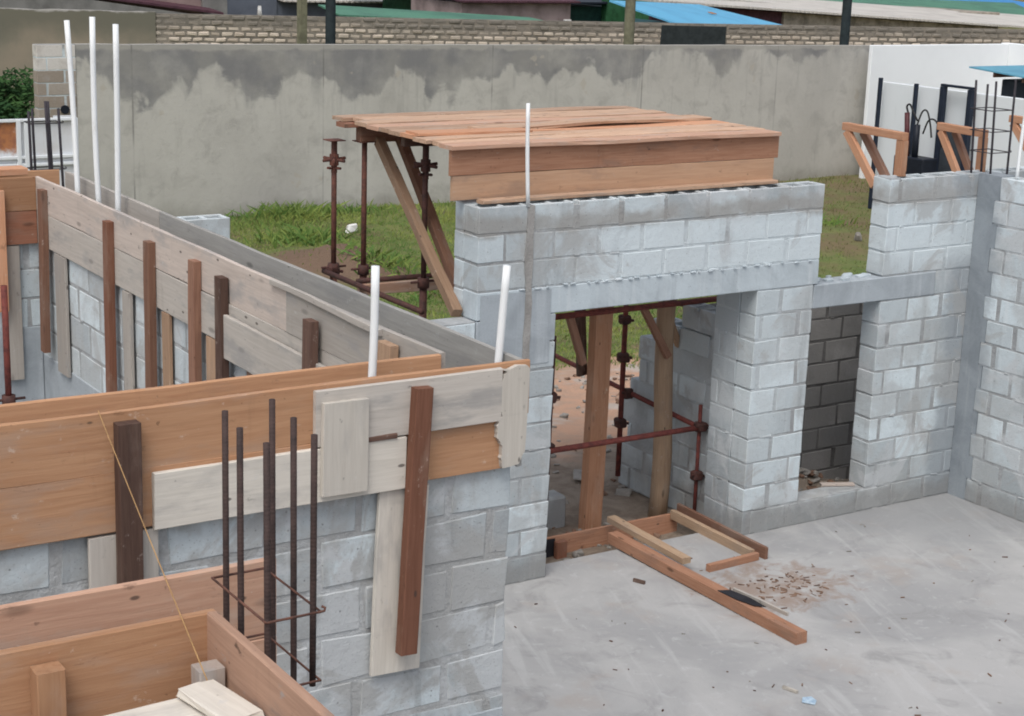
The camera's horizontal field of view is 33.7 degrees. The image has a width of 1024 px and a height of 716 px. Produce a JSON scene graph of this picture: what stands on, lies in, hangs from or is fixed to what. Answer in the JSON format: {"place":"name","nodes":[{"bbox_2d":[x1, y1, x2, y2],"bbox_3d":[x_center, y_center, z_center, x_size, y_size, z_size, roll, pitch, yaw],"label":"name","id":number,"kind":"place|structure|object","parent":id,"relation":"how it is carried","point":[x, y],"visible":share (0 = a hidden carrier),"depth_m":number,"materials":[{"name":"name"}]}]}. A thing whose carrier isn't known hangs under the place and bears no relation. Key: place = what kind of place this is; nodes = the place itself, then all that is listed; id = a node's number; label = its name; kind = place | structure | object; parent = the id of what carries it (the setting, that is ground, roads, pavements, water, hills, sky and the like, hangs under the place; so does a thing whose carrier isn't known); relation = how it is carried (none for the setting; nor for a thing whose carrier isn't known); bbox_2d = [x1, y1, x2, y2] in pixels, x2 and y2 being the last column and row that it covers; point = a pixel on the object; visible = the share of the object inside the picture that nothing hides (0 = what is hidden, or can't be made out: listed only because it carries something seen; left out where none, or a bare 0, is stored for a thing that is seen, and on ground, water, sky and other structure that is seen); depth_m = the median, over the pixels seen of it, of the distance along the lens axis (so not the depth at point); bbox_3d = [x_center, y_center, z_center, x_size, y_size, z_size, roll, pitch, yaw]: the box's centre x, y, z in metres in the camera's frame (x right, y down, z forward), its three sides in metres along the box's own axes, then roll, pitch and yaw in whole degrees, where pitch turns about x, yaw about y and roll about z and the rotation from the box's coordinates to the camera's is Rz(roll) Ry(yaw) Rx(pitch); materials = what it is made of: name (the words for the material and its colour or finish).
{"place":"outdoors","nodes":[
{"label":"outdoors","id":0,"kind":"place"},
{"bbox_2d":[0,0,187,13],"bbox_3d":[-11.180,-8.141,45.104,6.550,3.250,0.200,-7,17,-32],"label":"house","id":1,"kind":"structure","parent":0,"point":[68,4],"depth_m":44.47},
{"bbox_2d":[96,0,226,14],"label":"house","id":2,"kind":"structure","parent":0,"point":[202,6],"depth_m":47.41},
{"bbox_2d":[227,0,382,16],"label":"house","id":3,"kind":"structure","parent":0,"point":[268,7],"depth_m":53.62,"materials":[{"name":"metal"}]},
{"bbox_2d":[318,0,538,19],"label":"house","id":4,"kind":"structure","parent":0,"point":[396,9],"depth_m":44.73,"materials":[{"name":"green paint"}]},
{"bbox_2d":[411,0,580,20],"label":"house","id":5,"kind":"structure","parent":0,"point":[552,10],"depth_m":50.24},
{"bbox_2d":[230,0,1023,563],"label":"ground","id":6,"kind":"structure","parent":0,"point":[568,430],"depth_m":23.88,"materials":[{"name":"brown soil"}]},
{"bbox_2d":[0,285,25,403],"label":"steel prop","id":7,"kind":"object","parent":6,"relation":"on","point":[8,396],"visible":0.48,"depth_m":11.17,"materials":[{"name":"brown metal"}]},
{"bbox_2d":[0,67,34,118],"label":"bush","id":8,"kind":"object","parent":6,"relation":"on","point":[13,105],"visible":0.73,"depth_m":36.46,"materials":[{"name":"green plant"}]},
{"bbox_2d":[0,211,44,403],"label":"block wall","id":9,"kind":"structure","parent":6,"relation":"on","point":[30,387],"depth_m":11.66,"materials":[{"name":"concrete"}]},
{"bbox_2d":[0,169,59,380],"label":"wall formwork","id":10,"kind":"object","parent":9,"relation":"attached to","point":[18,218],"depth_m":11.44,"materials":[{"name":"brown wood"}]},
{"bbox_2d":[0,165,27,175],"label":"timber offcut","id":11,"kind":"object","parent":10,"relation":"on","point":[13,170],"visible":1,"depth_m":11.40,"materials":[{"name":"brown wood"}]},
{"bbox_2d":[24,101,66,186],"bbox_3d":[-3.245,-1.405,11.772,0.248,0.771,0.158,-7,17,-32],"label":"rebar cage","id":12,"kind":"object","parent":10,"relation":"in","point":[47,123],"visible":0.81,"depth_m":11.73,"materials":[{"name":"black metal"}]},
{"bbox_2d":[0,115,78,185],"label":"sheet gate","id":13,"kind":"structure","parent":6,"relation":"on","point":[14,145],"depth_m":20.13,"materials":[{"name":"grey paint"}]},
{"bbox_2d":[32,44,77,117],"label":"block pier","id":14,"kind":"structure","parent":6,"relation":"on","point":[50,77],"depth_m":28.11,"materials":[{"name":"beige concrete"}]},
{"bbox_2d":[0,8,155,118],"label":"lane wall","id":15,"kind":"structure","parent":6,"relation":"on","point":[22,30],"depth_m":38.18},
{"bbox_2d":[177,214,229,237],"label":"block pier","id":16,"kind":"structure","parent":6,"relation":"on","point":[218,223],"depth_m":14.08,"materials":[{"name":"concrete"}]},
{"bbox_2d":[257,6,261,14],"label":"yard lamp","id":17,"kind":"object","parent":6,"relation":"on","point":[259,11],"visible":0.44,"depth_m":52.02,"materials":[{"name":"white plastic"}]},
{"bbox_2d":[297,0,306,43],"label":"gate post","id":18,"kind":"object","parent":6,"relation":"on","point":[301,21],"depth_m":38.12,"materials":[{"name":"beige concrete"}]},
{"bbox_2d":[325,0,335,43],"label":"utility pole","id":19,"kind":"object","parent":6,"relation":"on","point":[330,21],"depth_m":32.28,"materials":[{"name":"grey metal"}]},
{"bbox_2d":[321,138,345,281],"bbox_3d":[-1.487,-0.173,14.071,0.220,3.285,0.186,-7,17,-32],"label":"steel prop","id":20,"kind":"object","parent":6,"relation":"on","point":[334,159],"visible":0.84,"depth_m":13.76,"materials":[{"name":"brown metal"}]},
{"bbox_2d":[345,223,356,232],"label":"litter","id":21,"kind":"object","parent":6,"relation":"on","point":[351,228],"visible":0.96,"depth_m":29.01,"materials":[{"name":"white plastic"}]},
{"bbox_2d":[351,140,375,283],"bbox_3d":[-1.234,-0.157,13.972,0.220,3.272,0.160,-7,17,-32],"label":"steel prop","id":22,"kind":"object","parent":6,"relation":"on","point":[363,268],"visible":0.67,"depth_m":13.70,"materials":[{"name":"brown metal"}]},
{"bbox_2d":[410,145,437,318],"bbox_3d":[-0.705,-0.006,13.245,0.220,3.337,0.186,-7,17,-32],"label":"steel prop","id":23,"kind":"object","parent":6,"relation":"on","point":[425,165],"visible":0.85,"depth_m":12.95,"materials":[{"name":"brown metal"}]},
{"bbox_2d":[75,43,869,216],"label":"boundary wall","id":24,"kind":"structure","parent":6,"relation":"on","point":[209,129],"depth_m":31.36,"materials":[{"name":"grey concrete"}]},
{"bbox_2d":[321,265,716,526],"bbox_3d":[0.066,-0.013,14.661,3.411,2.730,2.424,-7,17,-32],"label":"tube scaffold","id":25,"kind":"object","parent":6,"relation":"on","point":[625,320],"visible":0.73,"depth_m":14.23,"materials":[{"name":"red metal"}]},
{"bbox_2d":[357,278,437,294],"bbox_3d":[-0.193,-0.646,14.023,2.372,0.102,0.057,-6,16,-30],"label":"timber brace","id":26,"kind":"object","parent":25,"relation":"attached to","point":[397,286],"visible":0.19,"depth_m":13.59,"materials":[{"name":"brown wood"}]},
{"bbox_2d":[566,318,586,365],"bbox_3d":[0.526,-0.155,13.863,0.063,0.473,0.264,15,19,42],"label":"timber brace","id":27,"kind":"object","parent":25,"relation":"attached to","point":[576,342],"visible":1,"depth_m":13.85,"materials":[{"name":"brown wood"}]},
{"bbox_2d":[224,173,871,369],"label":"grass","id":28,"kind":"structure","parent":6,"relation":"on","point":[291,213],"depth_m":28.64,"materials":[{"name":"green plant"}]},
{"bbox_2d":[547,490,565,529],"bbox_3d":[0.161,1.333,14.430,0.614,0.313,0.214,-7,17,-32],"label":"concrete block","id":29,"kind":"object","parent":6,"relation":"on","point":[556,508],"depth_m":14.45,"materials":[{"name":"grey concrete"}]},
{"bbox_2d":[573,469,581,480],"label":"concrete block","id":30,"kind":"structure","parent":6,"relation":"on","point":[577,474],"depth_m":15.71,"materials":[{"name":"grey concrete"}]},
{"bbox_2d":[156,13,1023,44],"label":"lane wall","id":31,"kind":"structure","parent":6,"relation":"on","point":[214,29],"depth_m":40.76,"materials":[{"name":"brick"}]},
{"bbox_2d":[578,306,613,529],"bbox_3d":[0.731,-0.030,14.124,0.209,3.116,0.108,-7,17,-32],"label":"timber post","id":32,"kind":"object","parent":6,"relation":"on","point":[596,413],"visible":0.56,"depth_m":14.21,"materials":[{"name":"brown wood"}]},
{"bbox_2d":[575,309,586,376],"bbox_3d":[0.576,-0.163,14.137,0.191,0.667,0.074,-21,27,-57],"label":"timber brace","id":33,"kind":"object","parent":32,"relation":"attached to","point":[581,327],"visible":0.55,"depth_m":14.13,"materials":[{"name":"brown wood"}]},
{"bbox_2d":[570,0,624,21],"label":"house","id":34,"kind":"structure","parent":6,"relation":"on","point":[606,11],"depth_m":52.82,"materials":[{"name":"green paint"}]},
{"bbox_2d":[623,0,635,44],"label":"utility pole","id":35,"kind":"object","parent":6,"relation":"on","point":[629,21],"depth_m":36.02,"materials":[{"name":"beige concrete"}]},
{"bbox_2d":[545,503,767,571],"bbox_3d":[1.010,1.657,13.600,1.727,0.411,1.217,-7,17,-32],"label":"step formwork","id":36,"kind":"object","parent":6,"relation":"on","point":[560,546],"visible":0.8,"depth_m":13.95,"materials":[{"name":"wood"}]},
{"bbox_2d":[648,299,676,516],"bbox_3d":[1.322,-0.081,14.504,0.213,3.109,0.165,-7,17,-32],"label":"timber post","id":37,"kind":"object","parent":6,"relation":"on","point":[662,445],"visible":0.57,"depth_m":14.59,"materials":[{"name":"brown wood"}]},
{"bbox_2d":[640,310,671,358],"bbox_3d":[1.210,-0.220,14.257,0.340,0.495,0.049,-6,16,-29],"label":"timber brace","id":38,"kind":"object","parent":37,"relation":"attached to","point":[656,334],"visible":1,"depth_m":14.24,"materials":[{"name":"brown wood"}]},
{"bbox_2d":[674,325,679,347],"bbox_3d":[1.365,-0.307,14.585,0.275,0.465,0.050,-9,18,-36],"label":"timber brace","id":39,"kind":"object","parent":37,"relation":"attached to","point":[676,338],"visible":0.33,"depth_m":14.64,"materials":[{"name":"brown wood"}]},
{"bbox_2d":[618,303,715,513],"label":"block wall","id":40,"kind":"structure","parent":6,"relation":"on","point":[693,352],"depth_m":14.77,"materials":[{"name":"concrete"}]},
{"bbox_2d":[609,0,780,24],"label":"house","id":41,"kind":"structure","parent":6,"relation":"on","point":[679,13],"depth_m":52.79,"materials":[{"name":"blue metal"}]},
{"bbox_2d":[549,364,848,559],"bbox_3d":[0.926,0.735,16.983,5.412,0.518,5.730,-7,17,-32],"label":"rubble","id":42,"kind":"object","parent":6,"relation":"on","point":[621,490],"visible":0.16,"depth_m":15.41,"materials":[{"name":"stone"}]},
{"bbox_2d":[501,493,1023,715],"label":"floor slab","id":43,"kind":"structure","parent":6,"relation":"on","point":[941,650],"depth_m":12.18,"materials":[{"name":"concrete"}]},
{"bbox_2d":[43,249,246,398],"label":"block wall","id":44,"kind":"structure","parent":43,"relation":"on","point":[86,322],"depth_m":10.81,"materials":[{"name":"concrete"}]},
{"bbox_2d":[64,20,80,193],"bbox_3d":[-2.887,-1.564,11.142,0.047,1.294,0.155,-7,17,-32],"label":"pvc conduit","id":45,"kind":"object","parent":44,"relation":"on","point":[72,104],"visible":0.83,"depth_m":11.12,"materials":[{"name":"white plastic"}]},
{"bbox_2d":[89,17,101,202],"bbox_3d":[-2.647,-1.485,10.756,0.044,1.341,0.075,-7,17,-32],"label":"pvc conduit","id":46,"kind":"object","parent":44,"relation":"on","point":[94,109],"visible":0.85,"depth_m":10.73,"materials":[{"name":"white plastic"}]},
{"bbox_2d":[113,24,120,211],"bbox_3d":[-2.440,-1.393,10.457,0.041,1.321,0.085,-7,17,-32],"label":"pvc conduit","id":47,"kind":"object","parent":44,"relation":"on","point":[117,116],"visible":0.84,"depth_m":10.42,"materials":[{"name":"white plastic"}]},
{"bbox_2d":[35,171,521,466],"bbox_3d":[-1.670,0.151,9.403,0.347,1.611,5.778,-7,17,-32],"label":"wall formwork","id":48,"kind":"object","parent":44,"relation":"attached to","point":[250,311],"depth_m":9.16,"materials":[{"name":"beige wood"}]},
{"bbox_2d":[0,467,509,715],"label":"block wall","id":49,"kind":"structure","parent":43,"relation":"on","point":[458,672],"depth_m":6.84,"materials":[{"name":"concrete"}]},
{"bbox_2d":[0,354,529,676],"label":"wall formwork","id":50,"kind":"object","parent":49,"relation":"attached to","point":[396,434],"depth_m":6.39,"materials":[{"name":"brown wood"}]},
{"bbox_2d":[368,265,379,376],"bbox_3d":[-0.551,-0.047,6.670,0.053,0.641,0.034,-7,17,-32],"label":"pvc conduit","id":51,"kind":"object","parent":49,"relation":"on","point":[374,322],"visible":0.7,"depth_m":6.64,"materials":[{"name":"white plastic"}]},
{"bbox_2d":[494,265,510,362],"bbox_3d":[-0.048,-0.089,6.995,0.073,0.598,0.039,-7,17,-32],"label":"pvc conduit","id":52,"kind":"object","parent":49,"relation":"on","point":[502,313],"visible":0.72,"depth_m":6.97,"materials":[{"name":"white plastic"}]},
{"bbox_2d":[633,578,645,584],"bbox_3d":[0.973,1.710,12.949,0.099,0.031,0.022,11,17,32],"label":"wood peg","id":53,"kind":"object","parent":43,"relation":"on","point":[639,581],"visible":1,"depth_m":12.94,"materials":[{"name":"brown wood"}]},
{"bbox_2d":[607,515,690,564],"bbox_3d":[1.089,1.451,13.563,0.090,0.081,1.002,-7,17,-32],"label":"timber batten","id":54,"kind":"object","parent":43,"relation":"on","point":[671,552],"visible":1,"depth_m":13.51,"materials":[{"name":"beige wood"}]},
{"bbox_2d":[607,531,806,644],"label":"timber beam","id":55,"kind":"structure","parent":43,"relation":"on","point":[790,632],"depth_m":12.72,"materials":[{"name":"brown wood"}]},
{"bbox_2d":[718,590,765,606],"bbox_3d":[1.695,1.767,12.441,0.105,0.004,0.432,-11,19,-41],"label":"tar paper","id":56,"kind":"object","parent":55,"relation":"on","point":[740,597],"visible":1,"depth_m":12.45,"materials":[{"name":"black paper"}]},
{"bbox_2d":[733,587,788,615],"bbox_3d":[1.816,1.783,12.376,0.020,0.044,0.581,-8,17,-33],"label":"wood lath","id":57,"kind":"object","parent":55,"relation":"on","point":[771,606],"visible":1,"depth_m":12.33,"materials":[{"name":"beige wood"}]},
{"bbox_2d":[430,166,1023,584],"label":"block wall","id":58,"kind":"structure","parent":43,"relation":"on","point":[748,256],"depth_m":13.79,"materials":[{"name":"concrete"}]},
{"bbox_2d":[525,103,529,206],"bbox_3d":[0.117,-1.441,12.044,0.060,0.742,0.037,-7,17,-32],"label":"pvc conduit","id":59,"kind":"object","parent":58,"relation":"on","point":[527,165],"visible":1,"depth_m":12.02,"materials":[{"name":"white plastic"}]},
{"bbox_2d":[332,106,781,200],"bbox_3d":[0.327,-1.697,13.539,3.062,0.443,2.026,-7,17,-32],"label":"canopy formwork","id":60,"kind":"object","parent":58,"relation":"on","point":[614,147],"visible":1,"depth_m":12.93,"materials":[{"name":"brown wood"}]},
{"bbox_2d":[374,137,462,316],"bbox_3d":[-0.734,-1.034,12.905,0.086,1.095,1.823,-4,15,-23],"label":"timber brace","id":61,"kind":"object","parent":60,"relation":"attached to","point":[441,279],"visible":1,"depth_m":12.82,"materials":[{"name":"brown wood"}]},
{"bbox_2d":[395,136,462,316],"bbox_3d":[-0.603,-1.028,13.068,0.086,1.198,1.709,-4,15,-22],"label":"timber brace","id":62,"kind":"object","parent":60,"relation":"attached to","point":[437,234],"visible":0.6,"depth_m":13.06,"materials":[{"name":"brown wood"}]},
{"bbox_2d":[476,179,777,204],"bbox_3d":[0.935,-1.265,12.809,2.780,0.032,0.093,-7,17,-32],"label":"loose plank","id":63,"kind":"object","parent":58,"relation":"on","point":[497,200],"visible":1,"depth_m":12.72,"materials":[{"name":"brown wood"}]},
{"bbox_2d":[819,482,854,486],"bbox_3d":[2.833,1.100,14.744,0.305,0.024,0.060,-1,14,-9],"label":"timber offcut","id":64,"kind":"object","parent":58,"relation":"on","point":[823,484],"visible":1,"depth_m":14.73,"materials":[{"name":"beige wood"}]},
{"bbox_2d":[842,122,908,187],"bbox_3d":[3.136,-1.731,14.581,0.148,0.524,0.734,-7,17,-32],"label":"timber bracket","id":65,"kind":"object","parent":58,"relation":"attached to","point":[866,132],"visible":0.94,"depth_m":14.58,"materials":[{"name":"brown wood"}]},
{"bbox_2d":[937,122,988,171],"bbox_3d":[4.014,-1.807,15.059,0.148,0.524,0.543,-7,17,-32],"label":"timber bracket","id":66,"kind":"object","parent":58,"relation":"attached to","point":[957,131],"visible":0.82,"depth_m":15.08,"materials":[{"name":"brown wood"}]},
{"bbox_2d":[514,524,1009,715],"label":"wood chips","id":67,"kind":"object","parent":43,"relation":"on","point":[795,593],"visible":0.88,"depth_m":12.90,"materials":[{"name":"wood"}]},
{"bbox_2d":[782,685,797,693],"bbox_3d":[1.836,2.187,11.166,0.114,0.023,0.020,14,19,40],"label":"wood peg","id":68,"kind":"object","parent":43,"relation":"on","point":[790,689],"visible":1,"depth_m":11.16,"materials":[{"name":"beige wood"}]},
{"bbox_2d":[802,696,816,704],"bbox_3d":[1.937,2.229,11.029,0.094,0.006,0.109,6,15,18],"label":"plastic shard","id":69,"kind":"object","parent":43,"relation":"on","point":[810,700],"visible":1,"depth_m":11.02,"materials":[{"name":"blue plastic"}]},
{"bbox_2d":[947,172,1023,522],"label":"block wall","id":70,"kind":"structure","parent":43,"relation":"on","point":[986,471],"depth_m":14.66,"materials":[{"name":"concrete"}]},
{"bbox_2d":[969,79,1016,173],"bbox_3d":[4.100,-1.884,14.520,0.298,1.021,0.259,-7,17,-32],"label":"rebar cage","id":71,"kind":"object","parent":70,"relation":"on","point":[972,149],"visible":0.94,"depth_m":14.50,"materials":[{"name":"black metal"}]},
{"bbox_2d":[1008,115,1023,150],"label":"timber bracket","id":72,"kind":"object","parent":70,"relation":"attached to","point":[1017,122],"visible":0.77,"depth_m":15.84,"materials":[{"name":"brown wood"}]},
{"bbox_2d":[1015,115,1023,177],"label":"pvc conduit","id":73,"kind":"object","parent":70,"relation":"on","point":[1019,153],"visible":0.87,"depth_m":14.42,"materials":[{"name":"white plastic"}]},
{"bbox_2d":[709,303,863,478],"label":"block wall","id":74,"kind":"structure","parent":6,"relation":"on","point":[831,382],"depth_m":15.58,"materials":[{"name":"grey concrete"}]},
{"bbox_2d":[839,0,851,44],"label":"utility pole","id":75,"kind":"object","parent":6,"relation":"on","point":[845,21],"depth_m":39.33,"materials":[{"name":"grey metal"}]},
{"bbox_2d":[854,232,861,240],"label":"litter","id":76,"kind":"object","parent":6,"relation":"on","point":[858,237],"visible":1,"depth_m":29.03,"materials":[{"name":"stone"}]},
{"bbox_2d":[868,78,882,208],"bbox_3d":[7.148,-4.215,33.276,0.070,2.570,0.070,-7,17,-32],"label":"black post","id":77,"kind":"object","parent":6,"relation":"on","point":[878,111],"visible":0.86,"depth_m":33.13,"materials":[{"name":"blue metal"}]},
{"bbox_2d":[909,84,918,153],"bbox_3d":[7.659,-3.989,32.508,0.070,2.540,0.070,-7,17,-32],"label":"black post","id":78,"kind":"object","parent":6,"relation":"on","point":[915,100],"visible":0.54,"depth_m":32.31,"materials":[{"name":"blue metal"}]},
{"bbox_2d":[893,103,942,173],"bbox_3d":[7.657,-3.706,31.621,0.400,2.024,1.066,-7,17,-32],"label":"gas trolley","id":79,"kind":"object","parent":6,"relation":"on","point":[916,163],"visible":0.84,"depth_m":31.55,"materials":[{"name":"black metal"}]},
{"bbox_2d":[859,44,1008,177],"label":"white wall","id":80,"kind":"structure","parent":6,"relation":"on","point":[933,65],"depth_m":38.28,"materials":[{"name":"paint"}]},
{"bbox_2d":[876,82,1023,174],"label":"screen wall","id":81,"kind":"structure","parent":6,"relation":"on","point":[897,98],"depth_m":32.01,"materials":[{"name":"grey paint"}]},
{"bbox_2d":[934,84,974,171],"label":"portal gate","id":82,"kind":"structure","parent":6,"relation":"on","point":[943,165],"depth_m":31.60,"materials":[{"name":"black metal"}]},
{"bbox_2d":[969,65,1023,97],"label":"site cabin","id":83,"kind":"object","parent":6,"relation":"on","point":[1007,89],"visible":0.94,"depth_m":32.20,"materials":[{"name":"blue metal"}]},
{"bbox_2d":[1001,43,1023,78],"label":"white wall","id":84,"kind":"structure","parent":6,"relation":"on","point":[1015,53],"depth_m":39.39,"materials":[{"name":"paint"}]},
{"bbox_2d":[589,0,1023,6],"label":"house","id":85,"kind":"structure","parent":0,"point":[1017,2],"depth_m":117.03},
{"bbox_2d":[639,0,1007,28],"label":"house","id":86,"kind":"structure","parent":0,"point":[775,15],"depth_m":62.12,"materials":[{"name":"metal"}]},
{"bbox_2d":[624,0,1023,19],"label":"house","id":87,"kind":"structure","parent":0,"point":[1007,8],"depth_m":93.33,"materials":[{"name":"green paint"}]},
{"bbox_2d":[708,0,1023,28],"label":"house","id":88,"kind":"structure","parent":0,"point":[1013,20],"depth_m":74.51,"materials":[{"name":"metal"}]},
{"bbox_3d":[-0.097,2.622,3.844,0.210,2.666,2.398,-7,17,-32],"label":"block wall","id":89,"kind":"object","parent":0,"visible":0},
{"bbox_2d":[0,558,334,715],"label":"wall formwork","id":90,"kind":"object","parent":89,"relation":"attached to","point":[107,650],"depth_m":4.24,"materials":[{"name":"brown wood"}]},
{"bbox_2d":[98,411,207,680],"bbox_3d":[-1.081,0.465,4.929,0.003,0.009,2.288,-3,15,-19],"label":"string line","id":91,"kind":"object","parent":90,"relation":"attached to","point":[157,557],"visible":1,"depth_m":4.59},
{"bbox_2d":[105,698,206,715],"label":"scaffold board","id":92,"kind":"object","parent":90,"relation":"on","point":[176,707],"visible":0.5,"depth_m":4.09,"materials":[{"name":"beige wood"}]},
{"bbox_2d":[177,679,263,715],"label":"board offcut","id":93,"kind":"object","parent":92,"relation":"on","point":[212,697],"visible":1,"depth_m":4.08,"materials":[{"name":"beige wood"}]},
{"bbox_2d":[211,399,325,686],"bbox_3d":[-0.619,0.739,4.334,0.180,1.212,0.343,-7,17,-32],"label":"rebar cage","id":94,"kind":"object","parent":89,"relation":"on","point":[269,620],"visible":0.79,"depth_m":4.26,"materials":[{"name":"metal"}]}
]}

